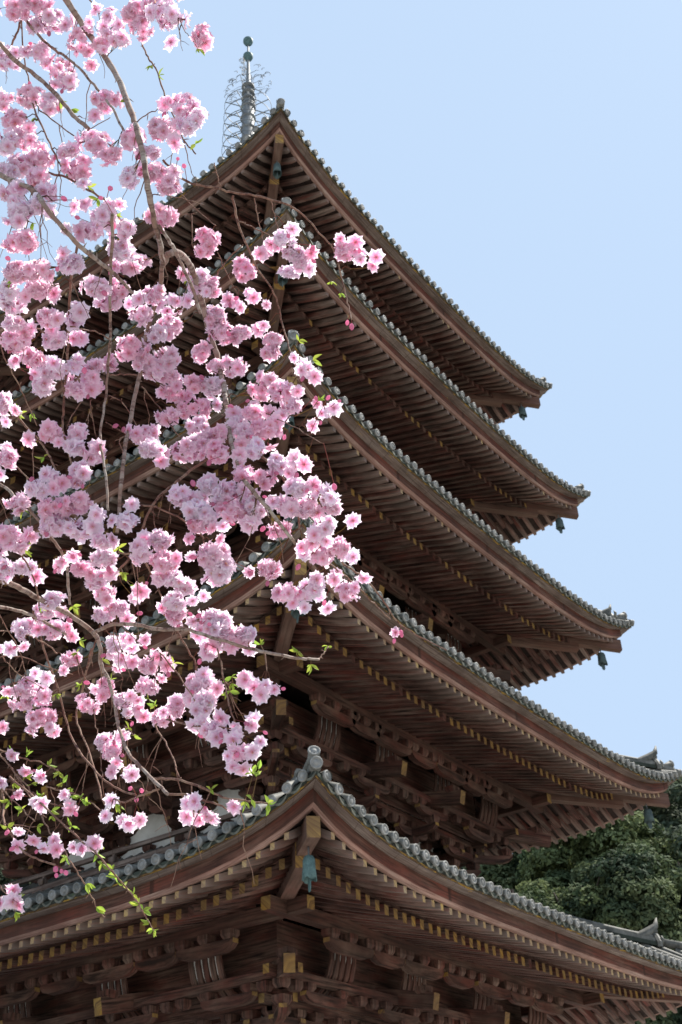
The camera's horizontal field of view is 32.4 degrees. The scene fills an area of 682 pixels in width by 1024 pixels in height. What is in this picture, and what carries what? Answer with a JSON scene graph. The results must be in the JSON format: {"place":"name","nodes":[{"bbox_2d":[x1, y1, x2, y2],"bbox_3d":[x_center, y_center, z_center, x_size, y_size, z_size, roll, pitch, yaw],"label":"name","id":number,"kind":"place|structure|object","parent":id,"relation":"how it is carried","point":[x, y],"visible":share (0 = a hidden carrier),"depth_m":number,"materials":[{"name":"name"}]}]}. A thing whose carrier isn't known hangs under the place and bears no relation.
{"place":"outdoors","nodes":[
{"label":"outdoors","id":0,"kind":"place"},
{"bbox_2d":[0,0,681,769],"label":"sky","id":1,"kind":"structure","parent":0,"point":[526,155],"materials":[{"name":"blue"}]},
{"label":"hill","id":2,"kind":"structure","parent":0,"visible":0},
{"bbox_2d":[0,868,30,884],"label":"evergreen tree","id":3,"kind":"object","parent":2,"relation":"on","point":[3,879],"visible":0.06,"depth_m":44.48,"materials":[{"name":"green plant"}]},
{"bbox_2d":[463,851,571,893],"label":"evergreen tree","id":4,"kind":"object","parent":2,"relation":"on","point":[503,876],"visible":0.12,"depth_m":45.37,"materials":[{"name":"green plant"}]},
{"bbox_2d":[515,858,638,931],"bbox_3d":[8.191,16.120,39.012,5.690,8.575,5.463,-14,-35,15],"label":"evergreen tree","id":5,"kind":"object","parent":2,"relation":"on","point":[542,891],"visible":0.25,"depth_m":39.41,"materials":[{"name":"green plant"}]},
{"bbox_2d":[515,810,681,902],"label":"evergreen tree","id":6,"kind":"object","parent":2,"relation":"on","point":[553,857],"visible":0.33,"depth_m":42.70,"materials":[{"name":"green plant"}]},
{"bbox_2d":[555,839,681,949],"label":"evergreen tree","id":7,"kind":"object","parent":2,"relation":"on","point":[638,889],"visible":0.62,"depth_m":38.48,"materials":[{"name":"green plant"}]},
{"bbox_2d":[626,1006,681,1023],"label":"evergreen tree","id":8,"kind":"object","parent":2,"relation":"on","point":[673,1018],"visible":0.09,"depth_m":36.19,"materials":[{"name":"green plant"}]},
{"bbox_2d":[634,776,681,866],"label":"evergreen tree","id":9,"kind":"object","parent":2,"relation":"on","point":[669,815],"visible":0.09,"depth_m":48.73,"materials":[{"name":"green plant"}]},
{"bbox_2d":[654,824,681,915],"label":"evergreen tree","id":10,"kind":"object","parent":2,"relation":"on","point":[671,834],"visible":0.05,"depth_m":42.30,"materials":[{"name":"green plant"}]},
{"label":"ground","id":11,"kind":"structure","parent":0,"visible":0},
{"bbox_2d":[0,0,446,936],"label":"weeping cherry tree","id":12,"kind":"object","parent":11,"relation":"on","point":[212,630],"visible":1,"depth_m":2.50,"materials":[{"name":"pink plant"}]},
{"bbox_2d":[0,36,681,1023],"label":"five storey pagoda","id":13,"kind":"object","parent":11,"relation":"on","point":[400,782],"visible":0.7,"depth_m":21.43,"materials":[{"name":"brown wood"}]},
{"bbox_2d":[273,161,281,179],"bbox_3d":[-1.320,-7.076,24.272,0.184,0.570,0.230,1,-34,-7],"label":"wind bell","id":14,"kind":"object","parent":13,"relation":"hanging from","point":[277,173],"visible":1,"depth_m":24.24,"materials":[{"name":"teal metal"}]},
{"bbox_2d":[278,274,286,287],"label":"wind bell","id":15,"kind":"object","parent":13,"relation":"hanging from","point":[282,281],"visible":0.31,"depth_m":21.89,"materials":[{"name":"teal metal"}]},
{"bbox_2d":[284,413,294,432],"bbox_3d":[-0.860,-1.546,19.438,0.184,0.570,0.230,-3,-34,0],"label":"wind bell","id":16,"kind":"object","parent":13,"relation":"hanging from","point":[290,422],"visible":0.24,"depth_m":19.42,"materials":[{"name":"teal metal"}]},
{"bbox_2d":[291,601,303,622],"bbox_3d":[-0.637,1.354,17.027,0.184,0.570,0.230,8,-35,-15],"label":"wind bell","id":17,"kind":"object","parent":13,"relation":"hanging from","point":[295,614],"visible":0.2,"depth_m":16.97,"materials":[{"name":"teal metal"}]},
{"bbox_2d":[302,846,316,891],"bbox_3d":[-0.393,4.377,14.431,0.184,0.570,0.230,9,-36,-18],"label":"wind bell","id":18,"kind":"object","parent":13,"relation":"hanging from","point":[309,875],"visible":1,"depth_m":14.36,"materials":[{"name":"teal metal"}]},
{"bbox_2d":[519,404,526,419],"bbox_3d":[4.835,-2.669,31.315,0.230,0.570,0.184,9,-36,-17],"label":"wind bell","id":19,"kind":"object","parent":13,"relation":"hanging from","point":[522,414],"visible":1,"depth_m":31.26,"materials":[{"name":"teal metal"}]},
{"bbox_2d":[555,515,564,533],"bbox_3d":[5.473,0.297,29.407,0.230,0.570,0.184,2,-34,-7],"label":"wind bell","id":20,"kind":"object","parent":13,"relation":"hanging from","point":[560,527],"visible":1,"depth_m":29.34,"materials":[{"name":"teal metal"}]},
{"bbox_2d":[597,648,607,669],"bbox_3d":[6.083,3.425,27.384,0.230,0.570,0.184,6,-35,-13],"label":"wind bell","id":21,"kind":"object","parent":13,"relation":"hanging from","point":[602,661],"visible":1,"depth_m":27.32,"materials":[{"name":"teal metal"}]},
{"bbox_2d":[643,804,654,828],"bbox_3d":[6.633,6.558,25.345,0.230,0.570,0.184,-2,-34,-2],"label":"wind bell","id":22,"kind":"object","parent":13,"relation":"hanging from","point":[649,820],"visible":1,"depth_m":25.28,"materials":[{"name":"teal metal"}]}
]}

